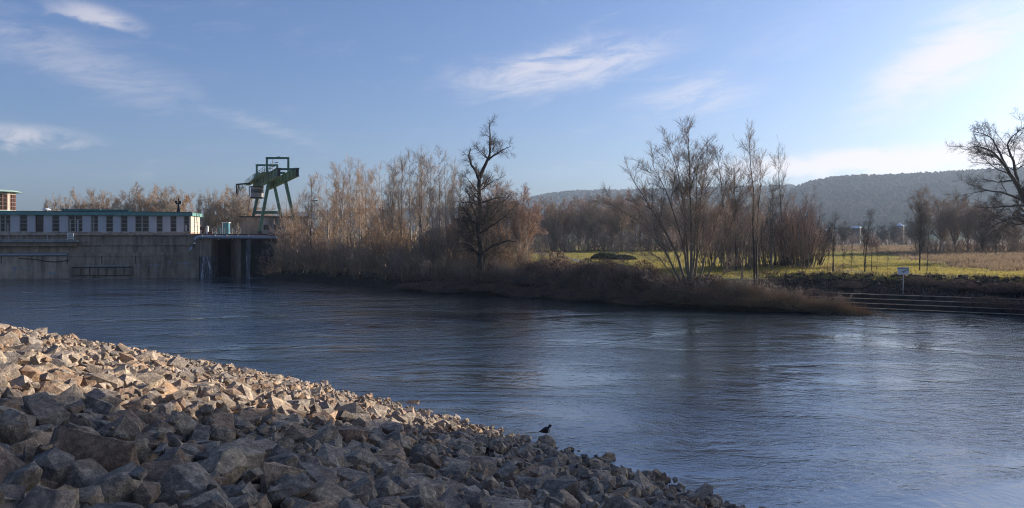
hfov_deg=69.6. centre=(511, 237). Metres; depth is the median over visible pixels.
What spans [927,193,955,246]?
meadow tree
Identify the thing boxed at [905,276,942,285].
bramble
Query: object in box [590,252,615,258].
ivy hedge
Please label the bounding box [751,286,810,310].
dry grass clump
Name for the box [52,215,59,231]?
window
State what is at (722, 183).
young birch
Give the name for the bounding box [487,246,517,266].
willow bush
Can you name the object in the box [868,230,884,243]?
scrub bush
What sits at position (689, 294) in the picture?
dry grass clump
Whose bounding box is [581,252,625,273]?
bramble
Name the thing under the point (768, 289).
straggly shrub
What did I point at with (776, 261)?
thorn bush
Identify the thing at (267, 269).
willow bush
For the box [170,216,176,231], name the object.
window
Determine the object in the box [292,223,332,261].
willow bush
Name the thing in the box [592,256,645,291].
bramble
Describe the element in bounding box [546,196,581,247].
woodland tree
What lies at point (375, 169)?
sapling
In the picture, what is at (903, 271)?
sign
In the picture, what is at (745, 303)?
dry grass clump
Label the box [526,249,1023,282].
meadow grass
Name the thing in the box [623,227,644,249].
scrub bush
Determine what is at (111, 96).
sky
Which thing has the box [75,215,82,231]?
window
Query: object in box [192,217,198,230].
window
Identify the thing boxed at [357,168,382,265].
sapling
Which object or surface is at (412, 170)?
sapling
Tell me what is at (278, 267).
willow bush
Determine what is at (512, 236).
scrub bush
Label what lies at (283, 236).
willow bush
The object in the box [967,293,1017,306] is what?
bramble
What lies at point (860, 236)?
scrub bush
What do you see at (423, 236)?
willow bush
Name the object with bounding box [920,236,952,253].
scrub bush
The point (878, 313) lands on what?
dry grass clump
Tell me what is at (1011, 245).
scrub bush
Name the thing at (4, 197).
window
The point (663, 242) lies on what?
scrub bush
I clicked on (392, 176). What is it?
sapling
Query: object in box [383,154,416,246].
sapling
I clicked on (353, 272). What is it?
willow bush
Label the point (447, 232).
willow bush
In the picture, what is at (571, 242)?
scrub bush
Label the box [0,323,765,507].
riprap bank
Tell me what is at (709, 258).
thorn bush
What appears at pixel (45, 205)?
riverside tree
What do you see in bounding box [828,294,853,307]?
straggly shrub
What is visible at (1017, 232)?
meadow tree
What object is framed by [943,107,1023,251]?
leaning tree
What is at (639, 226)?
woodland tree
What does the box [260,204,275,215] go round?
riverside tree
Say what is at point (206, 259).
sluice pier
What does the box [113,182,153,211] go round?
riverside tree
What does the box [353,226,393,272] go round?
willow bush
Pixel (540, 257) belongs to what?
young alder
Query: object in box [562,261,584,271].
bramble
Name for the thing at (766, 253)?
thorn tree
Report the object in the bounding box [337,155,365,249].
sapling
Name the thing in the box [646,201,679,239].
woodland tree
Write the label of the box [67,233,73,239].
slatted gate
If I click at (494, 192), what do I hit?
young alder
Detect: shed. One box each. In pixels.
[239,216,308,233]
[850,226,860,242]
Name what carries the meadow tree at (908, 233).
on the ground at (348, 279)
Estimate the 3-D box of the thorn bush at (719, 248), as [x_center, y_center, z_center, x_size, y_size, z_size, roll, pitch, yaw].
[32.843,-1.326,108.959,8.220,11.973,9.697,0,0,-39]
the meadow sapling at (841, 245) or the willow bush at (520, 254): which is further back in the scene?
the willow bush at (520, 254)
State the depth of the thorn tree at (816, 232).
111.01 m
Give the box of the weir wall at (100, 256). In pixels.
[0,233,194,279]
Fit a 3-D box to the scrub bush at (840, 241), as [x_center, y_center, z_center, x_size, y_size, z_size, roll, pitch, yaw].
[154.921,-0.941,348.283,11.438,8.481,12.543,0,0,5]
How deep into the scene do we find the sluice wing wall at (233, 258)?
153.24 m
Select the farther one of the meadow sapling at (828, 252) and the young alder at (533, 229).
the young alder at (533, 229)
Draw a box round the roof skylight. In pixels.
[60,209,130,211]
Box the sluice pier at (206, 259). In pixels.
[195,239,218,277]
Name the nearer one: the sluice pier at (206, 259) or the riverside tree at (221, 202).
the sluice pier at (206, 259)
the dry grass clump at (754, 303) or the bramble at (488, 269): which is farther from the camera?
the bramble at (488, 269)
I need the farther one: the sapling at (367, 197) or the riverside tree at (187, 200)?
the riverside tree at (187, 200)
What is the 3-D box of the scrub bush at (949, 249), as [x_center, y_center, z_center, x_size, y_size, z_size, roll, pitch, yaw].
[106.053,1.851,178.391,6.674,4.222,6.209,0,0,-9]
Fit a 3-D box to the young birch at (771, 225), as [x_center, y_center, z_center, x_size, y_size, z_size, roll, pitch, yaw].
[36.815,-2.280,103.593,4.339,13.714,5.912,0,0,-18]
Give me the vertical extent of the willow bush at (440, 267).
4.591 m
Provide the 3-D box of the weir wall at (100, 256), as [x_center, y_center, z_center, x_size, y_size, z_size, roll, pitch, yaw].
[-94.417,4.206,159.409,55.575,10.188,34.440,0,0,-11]
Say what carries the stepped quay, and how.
on the ground at (348, 279)
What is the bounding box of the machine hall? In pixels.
[0,211,201,233]
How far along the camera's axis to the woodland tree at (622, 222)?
214.92 m
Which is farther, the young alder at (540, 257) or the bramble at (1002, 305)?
the young alder at (540, 257)
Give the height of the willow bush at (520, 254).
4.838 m
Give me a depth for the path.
144.55 m
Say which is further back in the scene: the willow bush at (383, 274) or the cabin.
the cabin
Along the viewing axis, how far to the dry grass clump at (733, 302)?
81.01 m
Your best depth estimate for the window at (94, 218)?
147.61 m
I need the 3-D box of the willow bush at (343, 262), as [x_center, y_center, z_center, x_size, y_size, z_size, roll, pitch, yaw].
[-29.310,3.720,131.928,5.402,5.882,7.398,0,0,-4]
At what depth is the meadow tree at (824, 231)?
308.97 m
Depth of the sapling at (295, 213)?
146.07 m
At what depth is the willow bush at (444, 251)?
116.92 m
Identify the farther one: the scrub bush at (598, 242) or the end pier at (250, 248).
the scrub bush at (598, 242)
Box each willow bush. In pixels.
[255,249,282,276]
[261,262,271,276]
[262,251,286,274]
[263,215,325,264]
[265,226,315,258]
[265,232,306,268]
[275,246,303,273]
[280,239,311,269]
[283,225,327,268]
[288,246,322,274]
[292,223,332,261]
[299,232,333,269]
[303,242,329,273]
[305,213,360,258]
[308,223,354,258]
[319,245,346,276]
[320,237,350,265]
[325,234,371,271]
[331,218,386,257]
[334,245,358,274]
[340,251,375,278]
[345,238,376,269]
[348,204,412,257]
[350,249,381,277]
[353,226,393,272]
[363,206,426,268]
[363,229,414,267]
[366,249,396,281]
[378,245,413,279]
[383,228,433,268]
[391,240,422,266]
[398,224,441,256]
[401,225,452,268]
[403,235,443,268]
[405,217,455,267]
[412,257,436,281]
[427,255,451,282]
[428,235,468,267]
[429,223,464,266]
[463,249,495,267]
[476,227,515,263]
[484,256,503,276]
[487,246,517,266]
[492,233,522,265]
[495,260,517,276]
[500,242,533,269]
[507,244,534,266]
[509,265,525,275]
[514,250,536,270]
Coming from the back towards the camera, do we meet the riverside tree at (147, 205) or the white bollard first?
the riverside tree at (147, 205)
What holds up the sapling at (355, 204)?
on the ground at (348, 279)
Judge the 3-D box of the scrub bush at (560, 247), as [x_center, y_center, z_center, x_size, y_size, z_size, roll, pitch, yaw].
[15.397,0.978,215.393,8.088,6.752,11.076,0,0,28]
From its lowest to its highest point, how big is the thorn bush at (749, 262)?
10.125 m
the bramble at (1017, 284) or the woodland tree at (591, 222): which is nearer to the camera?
the bramble at (1017, 284)
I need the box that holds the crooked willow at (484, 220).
[449,113,520,277]
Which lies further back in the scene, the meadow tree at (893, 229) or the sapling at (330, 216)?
the meadow tree at (893, 229)
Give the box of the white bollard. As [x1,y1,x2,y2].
[206,226,212,233]
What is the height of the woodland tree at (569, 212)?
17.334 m
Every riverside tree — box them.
[43,193,64,210]
[57,187,88,208]
[78,187,114,208]
[100,193,126,208]
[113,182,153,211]
[136,184,164,211]
[143,184,186,211]
[173,189,200,225]
[195,188,224,233]
[210,186,241,233]
[220,185,250,233]
[239,193,261,215]
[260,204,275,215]
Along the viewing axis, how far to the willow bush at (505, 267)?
106.09 m
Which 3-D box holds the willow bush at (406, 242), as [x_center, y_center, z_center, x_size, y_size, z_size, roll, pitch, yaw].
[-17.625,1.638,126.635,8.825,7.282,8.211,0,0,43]
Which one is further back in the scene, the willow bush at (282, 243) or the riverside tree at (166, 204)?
the riverside tree at (166, 204)
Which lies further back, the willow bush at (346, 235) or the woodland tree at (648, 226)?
the woodland tree at (648, 226)
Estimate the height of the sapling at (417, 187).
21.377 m
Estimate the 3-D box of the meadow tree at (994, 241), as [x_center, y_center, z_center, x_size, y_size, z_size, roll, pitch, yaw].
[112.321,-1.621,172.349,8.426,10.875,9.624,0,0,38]
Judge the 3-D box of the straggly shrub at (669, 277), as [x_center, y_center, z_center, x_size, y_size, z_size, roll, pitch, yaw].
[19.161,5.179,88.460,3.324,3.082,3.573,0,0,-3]
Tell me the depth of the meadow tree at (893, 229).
329.61 m
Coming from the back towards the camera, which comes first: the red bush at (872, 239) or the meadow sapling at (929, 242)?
the red bush at (872, 239)
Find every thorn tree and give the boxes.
[750,207,803,265]
[765,186,830,265]
[776,213,837,265]
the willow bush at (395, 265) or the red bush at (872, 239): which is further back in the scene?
the red bush at (872, 239)
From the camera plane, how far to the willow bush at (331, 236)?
143.59 m
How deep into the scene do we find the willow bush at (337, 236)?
140.04 m
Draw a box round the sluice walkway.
[195,234,297,235]
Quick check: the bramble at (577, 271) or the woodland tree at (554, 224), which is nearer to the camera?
the bramble at (577, 271)
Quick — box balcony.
[0,233,80,245]
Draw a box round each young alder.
[446,201,486,242]
[468,176,520,264]
[501,182,552,254]
[534,233,548,269]
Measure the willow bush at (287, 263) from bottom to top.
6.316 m
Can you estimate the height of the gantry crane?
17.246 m
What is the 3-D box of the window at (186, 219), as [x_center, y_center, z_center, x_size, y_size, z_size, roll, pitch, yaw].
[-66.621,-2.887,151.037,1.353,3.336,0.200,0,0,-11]
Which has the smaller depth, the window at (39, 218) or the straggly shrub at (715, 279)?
the straggly shrub at (715, 279)
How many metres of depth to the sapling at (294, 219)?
149.87 m
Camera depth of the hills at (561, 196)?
1980.47 m
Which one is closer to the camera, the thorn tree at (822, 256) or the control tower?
the thorn tree at (822, 256)
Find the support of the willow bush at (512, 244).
on the ground at (348, 279)
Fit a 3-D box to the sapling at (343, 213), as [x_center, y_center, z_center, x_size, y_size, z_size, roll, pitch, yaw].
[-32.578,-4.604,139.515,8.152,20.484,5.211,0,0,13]
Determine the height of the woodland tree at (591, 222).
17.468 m
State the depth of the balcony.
141.45 m
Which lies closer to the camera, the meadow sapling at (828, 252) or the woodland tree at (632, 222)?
the meadow sapling at (828, 252)
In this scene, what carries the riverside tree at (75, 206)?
on the ground at (348, 279)
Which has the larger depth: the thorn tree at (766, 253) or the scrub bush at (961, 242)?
the scrub bush at (961, 242)
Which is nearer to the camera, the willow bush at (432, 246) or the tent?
the willow bush at (432, 246)
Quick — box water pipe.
[189,235,276,250]
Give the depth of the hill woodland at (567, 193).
2182.53 m
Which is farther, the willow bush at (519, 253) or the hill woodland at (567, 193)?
the hill woodland at (567, 193)
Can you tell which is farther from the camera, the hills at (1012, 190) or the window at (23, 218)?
the hills at (1012, 190)
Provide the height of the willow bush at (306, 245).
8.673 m
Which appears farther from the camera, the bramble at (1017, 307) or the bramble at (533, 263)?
the bramble at (533, 263)
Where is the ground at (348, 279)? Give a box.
[140,239,1023,491]
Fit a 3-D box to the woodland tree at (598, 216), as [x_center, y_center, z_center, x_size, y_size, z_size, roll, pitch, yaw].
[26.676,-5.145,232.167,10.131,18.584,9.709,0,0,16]
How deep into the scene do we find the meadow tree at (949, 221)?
185.30 m
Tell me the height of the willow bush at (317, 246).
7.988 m
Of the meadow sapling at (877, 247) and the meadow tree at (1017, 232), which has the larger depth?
the meadow tree at (1017, 232)
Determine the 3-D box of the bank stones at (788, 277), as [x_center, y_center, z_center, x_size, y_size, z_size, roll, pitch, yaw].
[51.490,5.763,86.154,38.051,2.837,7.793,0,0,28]
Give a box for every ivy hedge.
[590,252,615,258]
[610,254,637,259]
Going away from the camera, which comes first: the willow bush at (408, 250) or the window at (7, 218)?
the willow bush at (408, 250)
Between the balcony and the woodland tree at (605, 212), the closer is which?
the balcony
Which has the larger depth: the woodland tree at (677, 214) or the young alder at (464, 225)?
the woodland tree at (677, 214)
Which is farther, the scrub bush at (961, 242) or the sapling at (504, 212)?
the scrub bush at (961, 242)
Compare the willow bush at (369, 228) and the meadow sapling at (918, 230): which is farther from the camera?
the willow bush at (369, 228)
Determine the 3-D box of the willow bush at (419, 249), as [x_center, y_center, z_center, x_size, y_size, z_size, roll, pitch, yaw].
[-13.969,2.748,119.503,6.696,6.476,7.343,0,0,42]
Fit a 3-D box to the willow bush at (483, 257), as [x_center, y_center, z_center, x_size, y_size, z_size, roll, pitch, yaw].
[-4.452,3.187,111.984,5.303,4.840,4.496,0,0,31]
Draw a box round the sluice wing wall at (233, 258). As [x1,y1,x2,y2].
[226,239,240,276]
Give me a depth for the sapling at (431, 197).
120.38 m
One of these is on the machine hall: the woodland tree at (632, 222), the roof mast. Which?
the roof mast
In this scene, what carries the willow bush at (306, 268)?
on the ground at (348, 279)
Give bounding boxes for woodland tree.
[434,214,460,241]
[528,209,542,246]
[533,203,551,246]
[539,196,567,251]
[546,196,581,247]
[567,195,590,249]
[567,196,578,234]
[570,194,609,251]
[583,194,610,249]
[597,192,611,237]
[599,196,626,248]
[600,190,638,250]
[620,189,642,249]
[634,199,659,248]
[635,197,645,249]
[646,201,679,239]
[658,195,692,248]
[701,200,722,232]
[716,198,742,231]
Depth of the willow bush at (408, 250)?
121.38 m
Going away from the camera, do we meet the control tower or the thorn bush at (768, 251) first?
the thorn bush at (768, 251)
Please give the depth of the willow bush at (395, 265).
119.08 m
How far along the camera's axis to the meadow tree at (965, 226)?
179.67 m
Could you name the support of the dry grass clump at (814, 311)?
on the ground at (348, 279)
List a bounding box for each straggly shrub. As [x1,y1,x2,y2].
[658,269,683,285]
[694,279,716,289]
[711,276,724,285]
[723,281,742,297]
[736,273,759,291]
[759,286,774,296]
[789,285,812,299]
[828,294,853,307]
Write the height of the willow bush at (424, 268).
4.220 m
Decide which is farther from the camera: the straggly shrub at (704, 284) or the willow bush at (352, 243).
the willow bush at (352, 243)
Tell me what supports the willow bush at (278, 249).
on the ground at (348, 279)
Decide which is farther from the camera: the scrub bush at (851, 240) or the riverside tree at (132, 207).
the scrub bush at (851, 240)
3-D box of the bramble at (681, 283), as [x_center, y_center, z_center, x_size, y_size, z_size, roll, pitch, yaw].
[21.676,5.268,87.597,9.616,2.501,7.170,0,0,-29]
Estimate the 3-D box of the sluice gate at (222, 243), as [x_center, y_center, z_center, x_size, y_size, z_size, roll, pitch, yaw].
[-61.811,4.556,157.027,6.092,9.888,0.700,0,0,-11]
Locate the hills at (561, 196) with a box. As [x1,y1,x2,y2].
[200,188,789,239]
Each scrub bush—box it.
[230,225,239,233]
[507,229,543,251]
[529,233,555,252]
[533,225,567,251]
[550,232,579,251]
[561,229,592,252]
[575,226,601,250]
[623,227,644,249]
[633,228,656,250]
[651,232,674,250]
[657,225,689,250]
[830,231,851,244]
[837,232,857,244]
[854,230,875,244]
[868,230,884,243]
[884,231,900,244]
[890,227,915,244]
[904,240,929,251]
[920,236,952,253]
[938,238,960,252]
[950,234,973,250]
[961,236,989,251]
[972,236,1005,251]
[991,235,1023,252]
[1016,239,1023,251]
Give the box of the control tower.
[0,190,21,210]
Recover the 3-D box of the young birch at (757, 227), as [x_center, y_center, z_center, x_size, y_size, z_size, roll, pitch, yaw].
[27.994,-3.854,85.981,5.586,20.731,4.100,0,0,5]
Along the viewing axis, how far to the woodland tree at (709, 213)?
223.14 m
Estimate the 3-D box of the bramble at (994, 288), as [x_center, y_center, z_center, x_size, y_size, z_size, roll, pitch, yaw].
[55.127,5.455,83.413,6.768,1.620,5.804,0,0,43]
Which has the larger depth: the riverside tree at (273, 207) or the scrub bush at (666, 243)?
the riverside tree at (273, 207)
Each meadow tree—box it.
[819,224,830,237]
[835,221,854,243]
[875,224,891,244]
[887,221,900,243]
[903,219,916,242]
[904,185,938,252]
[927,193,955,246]
[939,191,969,250]
[945,195,981,249]
[961,200,1004,251]
[972,209,1014,251]
[1002,211,1023,247]
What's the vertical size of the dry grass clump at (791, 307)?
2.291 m
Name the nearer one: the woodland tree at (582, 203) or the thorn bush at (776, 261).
the thorn bush at (776, 261)
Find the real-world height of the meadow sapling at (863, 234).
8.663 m
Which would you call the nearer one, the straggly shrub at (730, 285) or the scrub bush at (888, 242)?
the straggly shrub at (730, 285)
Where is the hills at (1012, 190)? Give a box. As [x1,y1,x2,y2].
[763,174,1023,240]
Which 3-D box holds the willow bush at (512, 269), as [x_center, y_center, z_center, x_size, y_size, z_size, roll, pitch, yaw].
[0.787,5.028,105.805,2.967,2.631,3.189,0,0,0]
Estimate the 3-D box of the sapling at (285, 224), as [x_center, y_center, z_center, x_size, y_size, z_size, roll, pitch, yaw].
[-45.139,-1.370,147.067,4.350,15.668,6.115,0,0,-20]
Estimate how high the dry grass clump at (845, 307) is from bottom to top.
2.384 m
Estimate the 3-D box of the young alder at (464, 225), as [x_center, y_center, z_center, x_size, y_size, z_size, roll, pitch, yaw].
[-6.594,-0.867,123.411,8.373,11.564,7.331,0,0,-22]
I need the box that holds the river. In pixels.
[0,275,1023,507]
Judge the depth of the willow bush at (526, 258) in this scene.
108.41 m
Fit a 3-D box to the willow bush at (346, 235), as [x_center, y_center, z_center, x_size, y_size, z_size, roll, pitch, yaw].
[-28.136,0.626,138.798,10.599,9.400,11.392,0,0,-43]
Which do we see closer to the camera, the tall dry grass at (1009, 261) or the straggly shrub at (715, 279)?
the straggly shrub at (715, 279)
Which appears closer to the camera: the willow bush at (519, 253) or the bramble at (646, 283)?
the bramble at (646, 283)
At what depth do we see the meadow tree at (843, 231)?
299.37 m
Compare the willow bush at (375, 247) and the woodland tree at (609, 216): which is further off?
the woodland tree at (609, 216)
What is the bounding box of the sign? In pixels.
[897,267,908,294]
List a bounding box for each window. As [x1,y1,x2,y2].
[0,194,7,209]
[0,215,4,231]
[5,215,10,231]
[10,194,15,210]
[20,215,27,231]
[36,215,43,231]
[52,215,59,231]
[68,215,74,231]
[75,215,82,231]
[91,215,97,231]
[106,215,112,231]
[121,215,127,231]
[135,216,141,231]
[142,216,148,231]
[157,216,162,231]
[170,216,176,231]
[184,216,190,231]
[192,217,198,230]
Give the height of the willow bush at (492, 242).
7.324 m
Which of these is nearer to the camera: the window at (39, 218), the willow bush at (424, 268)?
the willow bush at (424, 268)
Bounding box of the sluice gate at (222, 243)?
[218,239,226,275]
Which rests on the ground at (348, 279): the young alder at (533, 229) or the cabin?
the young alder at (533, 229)
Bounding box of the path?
[535,252,593,263]
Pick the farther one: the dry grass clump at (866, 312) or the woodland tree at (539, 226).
the woodland tree at (539, 226)
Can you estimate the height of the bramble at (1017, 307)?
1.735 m
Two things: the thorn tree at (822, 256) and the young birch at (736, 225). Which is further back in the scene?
the thorn tree at (822, 256)
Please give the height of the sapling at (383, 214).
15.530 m
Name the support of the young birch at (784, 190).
on the ground at (348, 279)
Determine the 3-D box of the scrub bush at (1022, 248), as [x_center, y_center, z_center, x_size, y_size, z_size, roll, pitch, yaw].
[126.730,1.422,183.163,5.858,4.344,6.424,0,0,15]
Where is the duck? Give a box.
[539,424,551,434]
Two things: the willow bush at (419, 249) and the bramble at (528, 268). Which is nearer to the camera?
the bramble at (528, 268)
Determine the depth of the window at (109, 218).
148.15 m
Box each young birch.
[705,143,742,268]
[714,153,759,271]
[719,197,757,279]
[731,119,775,289]
[754,173,795,267]
[769,138,793,266]
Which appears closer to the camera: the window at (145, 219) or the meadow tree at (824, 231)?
the window at (145, 219)
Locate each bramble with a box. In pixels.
[469,261,513,274]
[510,260,539,273]
[526,256,550,271]
[531,247,577,277]
[533,258,571,287]
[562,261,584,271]
[563,248,601,287]
[578,260,613,287]
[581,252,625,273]
[584,253,628,290]
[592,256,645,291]
[617,250,669,292]
[634,275,667,288]
[648,274,694,290]
[660,275,721,292]
[675,273,738,289]
[695,285,741,306]
[789,287,833,299]
[818,290,854,297]
[836,279,864,288]
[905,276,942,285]
[935,275,985,289]
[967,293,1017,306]
[972,280,1023,293]
[981,297,1023,310]
[988,300,1023,313]
[992,279,1023,291]
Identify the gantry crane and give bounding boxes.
[236,156,299,233]
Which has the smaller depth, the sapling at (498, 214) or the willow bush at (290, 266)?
the sapling at (498, 214)
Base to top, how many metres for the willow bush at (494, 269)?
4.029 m
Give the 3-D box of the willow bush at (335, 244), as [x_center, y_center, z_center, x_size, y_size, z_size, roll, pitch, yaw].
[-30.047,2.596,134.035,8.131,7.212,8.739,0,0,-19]
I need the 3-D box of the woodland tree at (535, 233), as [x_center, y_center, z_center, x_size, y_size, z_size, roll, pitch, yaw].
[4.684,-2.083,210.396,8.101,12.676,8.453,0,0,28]
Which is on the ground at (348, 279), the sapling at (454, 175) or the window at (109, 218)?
the sapling at (454, 175)
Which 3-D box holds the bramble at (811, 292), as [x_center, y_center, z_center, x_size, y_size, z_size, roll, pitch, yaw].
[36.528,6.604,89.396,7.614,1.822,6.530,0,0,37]
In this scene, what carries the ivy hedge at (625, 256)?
on the ground at (348, 279)
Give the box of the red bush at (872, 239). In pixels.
[868,235,882,246]
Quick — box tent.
[895,223,903,242]
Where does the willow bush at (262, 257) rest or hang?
on the ground at (348, 279)
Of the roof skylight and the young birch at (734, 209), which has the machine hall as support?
the roof skylight
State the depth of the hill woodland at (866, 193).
1349.00 m
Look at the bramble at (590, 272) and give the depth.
95.81 m
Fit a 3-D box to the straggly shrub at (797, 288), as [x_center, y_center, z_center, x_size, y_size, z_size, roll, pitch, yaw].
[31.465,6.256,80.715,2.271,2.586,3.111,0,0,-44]
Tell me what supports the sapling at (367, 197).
on the ground at (348, 279)
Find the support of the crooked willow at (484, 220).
on the ground at (348, 279)
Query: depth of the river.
44.78 m
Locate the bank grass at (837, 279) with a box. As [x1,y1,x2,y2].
[753,269,1023,298]
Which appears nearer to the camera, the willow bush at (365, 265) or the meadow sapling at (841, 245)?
the meadow sapling at (841, 245)
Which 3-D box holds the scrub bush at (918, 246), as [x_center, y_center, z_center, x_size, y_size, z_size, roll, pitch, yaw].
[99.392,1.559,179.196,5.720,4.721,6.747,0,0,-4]
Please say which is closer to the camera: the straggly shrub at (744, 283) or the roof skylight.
the straggly shrub at (744, 283)
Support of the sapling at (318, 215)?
on the ground at (348, 279)
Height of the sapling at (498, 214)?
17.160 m
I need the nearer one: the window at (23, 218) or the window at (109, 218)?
the window at (23, 218)
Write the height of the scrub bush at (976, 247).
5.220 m
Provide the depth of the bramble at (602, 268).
93.57 m
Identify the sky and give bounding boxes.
[0,0,1023,217]
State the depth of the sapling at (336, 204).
146.71 m
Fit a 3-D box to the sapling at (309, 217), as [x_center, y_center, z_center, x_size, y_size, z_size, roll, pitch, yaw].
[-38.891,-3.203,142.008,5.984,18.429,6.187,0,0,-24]
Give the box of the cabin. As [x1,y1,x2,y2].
[219,222,230,233]
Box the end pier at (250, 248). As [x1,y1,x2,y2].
[241,239,277,276]
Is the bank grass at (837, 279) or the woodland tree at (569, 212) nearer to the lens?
the bank grass at (837, 279)
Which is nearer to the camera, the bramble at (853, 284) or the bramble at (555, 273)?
the bramble at (853, 284)
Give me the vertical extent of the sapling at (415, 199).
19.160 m
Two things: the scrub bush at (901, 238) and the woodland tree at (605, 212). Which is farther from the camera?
the scrub bush at (901, 238)
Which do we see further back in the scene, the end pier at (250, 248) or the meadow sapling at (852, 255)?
the end pier at (250, 248)
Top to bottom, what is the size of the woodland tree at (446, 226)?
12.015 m
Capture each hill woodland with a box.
[200,184,799,233]
[718,166,1023,232]
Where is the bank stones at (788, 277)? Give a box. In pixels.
[783,272,1023,297]
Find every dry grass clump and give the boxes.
[671,285,716,305]
[706,279,768,296]
[720,293,754,306]
[723,294,781,306]
[736,290,792,307]
[739,284,794,299]
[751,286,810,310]
[770,294,827,311]
[793,300,835,312]
[797,295,847,313]
[809,294,859,314]
[827,299,873,315]
[845,304,874,315]
[865,311,892,315]
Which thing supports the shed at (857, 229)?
on the ground at (348, 279)
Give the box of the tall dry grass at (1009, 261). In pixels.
[519,244,1023,271]
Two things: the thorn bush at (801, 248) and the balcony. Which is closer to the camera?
the thorn bush at (801, 248)
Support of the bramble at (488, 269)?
on the ground at (348, 279)
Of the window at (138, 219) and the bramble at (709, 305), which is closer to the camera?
the bramble at (709, 305)
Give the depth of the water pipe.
147.70 m
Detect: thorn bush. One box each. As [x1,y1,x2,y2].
[689,214,732,267]
[705,197,767,268]
[722,209,769,269]
[727,196,796,268]
[766,202,814,265]
[771,193,827,267]
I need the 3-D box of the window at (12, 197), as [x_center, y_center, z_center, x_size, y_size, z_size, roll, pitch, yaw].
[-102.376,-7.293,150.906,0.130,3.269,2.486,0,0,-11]
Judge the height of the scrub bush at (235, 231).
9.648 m
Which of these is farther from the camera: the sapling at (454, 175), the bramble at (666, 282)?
the sapling at (454, 175)
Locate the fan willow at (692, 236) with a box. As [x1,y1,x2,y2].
[585,113,759,289]
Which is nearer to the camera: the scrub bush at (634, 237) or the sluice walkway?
the sluice walkway
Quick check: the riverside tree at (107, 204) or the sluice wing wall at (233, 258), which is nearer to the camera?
the sluice wing wall at (233, 258)
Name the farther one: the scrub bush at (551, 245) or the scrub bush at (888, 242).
the scrub bush at (888, 242)
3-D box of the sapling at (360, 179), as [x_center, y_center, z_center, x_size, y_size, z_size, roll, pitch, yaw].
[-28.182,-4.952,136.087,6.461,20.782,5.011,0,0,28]
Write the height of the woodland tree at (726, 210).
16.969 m
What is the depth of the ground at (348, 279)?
106.68 m
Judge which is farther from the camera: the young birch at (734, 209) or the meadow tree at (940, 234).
the meadow tree at (940, 234)
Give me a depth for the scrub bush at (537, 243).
205.64 m
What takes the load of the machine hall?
on the weir wall at (100, 256)
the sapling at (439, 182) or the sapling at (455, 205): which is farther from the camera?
the sapling at (439, 182)
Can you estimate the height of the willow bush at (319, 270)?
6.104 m
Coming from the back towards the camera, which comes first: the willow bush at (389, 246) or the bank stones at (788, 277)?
the willow bush at (389, 246)
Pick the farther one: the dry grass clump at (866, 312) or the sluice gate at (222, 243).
the sluice gate at (222, 243)
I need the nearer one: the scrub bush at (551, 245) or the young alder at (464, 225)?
the young alder at (464, 225)
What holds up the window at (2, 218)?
in the machine hall
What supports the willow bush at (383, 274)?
on the ground at (348, 279)
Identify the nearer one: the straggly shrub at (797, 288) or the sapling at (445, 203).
the straggly shrub at (797, 288)
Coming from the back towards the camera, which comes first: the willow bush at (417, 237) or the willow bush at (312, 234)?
the willow bush at (312, 234)
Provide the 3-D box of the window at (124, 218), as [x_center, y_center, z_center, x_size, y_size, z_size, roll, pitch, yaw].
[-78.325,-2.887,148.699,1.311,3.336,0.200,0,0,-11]
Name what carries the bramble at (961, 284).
on the ground at (348, 279)
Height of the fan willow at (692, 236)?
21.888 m
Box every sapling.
[275,202,296,269]
[286,187,316,257]
[290,197,301,264]
[297,174,323,263]
[308,171,333,230]
[308,179,337,254]
[317,165,357,246]
[325,168,346,237]
[327,162,353,247]
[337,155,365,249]
[341,157,374,246]
[341,175,371,242]
[346,162,377,236]
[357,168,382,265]
[364,162,386,221]
[369,184,392,265]
[374,156,413,250]
[380,153,410,235]
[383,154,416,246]
[397,148,430,253]
[403,162,433,238]
[406,145,434,250]
[410,152,443,239]
[410,155,446,257]
[423,145,462,257]
[428,169,456,251]
[437,162,474,247]
[439,158,468,236]
[455,181,476,235]
[489,164,516,250]
[494,187,513,246]
[514,207,525,251]
[520,217,534,256]
[824,209,841,271]
[825,242,831,270]
[837,235,847,257]
[849,245,853,269]
[857,208,876,271]
[866,219,878,270]
[873,234,883,269]
[911,199,930,270]
[918,214,936,270]
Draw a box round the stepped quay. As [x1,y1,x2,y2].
[794,291,1023,315]
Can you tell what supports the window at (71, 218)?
in the machine hall
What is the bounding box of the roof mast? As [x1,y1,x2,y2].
[175,198,180,211]
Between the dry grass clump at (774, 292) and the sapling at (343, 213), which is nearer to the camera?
the dry grass clump at (774, 292)
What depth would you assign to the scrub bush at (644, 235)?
217.94 m
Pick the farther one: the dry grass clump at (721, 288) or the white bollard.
the white bollard
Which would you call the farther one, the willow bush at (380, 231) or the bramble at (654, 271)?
the willow bush at (380, 231)
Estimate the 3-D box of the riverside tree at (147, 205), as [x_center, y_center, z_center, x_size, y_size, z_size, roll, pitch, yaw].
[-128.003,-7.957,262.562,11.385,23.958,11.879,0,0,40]
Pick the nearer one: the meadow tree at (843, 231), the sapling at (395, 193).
the sapling at (395, 193)
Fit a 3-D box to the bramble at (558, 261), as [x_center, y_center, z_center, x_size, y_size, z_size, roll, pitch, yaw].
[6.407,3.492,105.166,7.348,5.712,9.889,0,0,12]
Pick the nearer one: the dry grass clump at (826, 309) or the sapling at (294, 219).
the dry grass clump at (826, 309)
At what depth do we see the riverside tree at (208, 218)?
249.72 m
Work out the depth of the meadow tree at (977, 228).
175.72 m
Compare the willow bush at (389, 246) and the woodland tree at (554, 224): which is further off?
the woodland tree at (554, 224)
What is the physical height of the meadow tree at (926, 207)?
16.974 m
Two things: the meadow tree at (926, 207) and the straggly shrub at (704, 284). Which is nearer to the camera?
the straggly shrub at (704, 284)
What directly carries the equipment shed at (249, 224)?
on the sluice walkway
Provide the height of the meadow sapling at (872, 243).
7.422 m

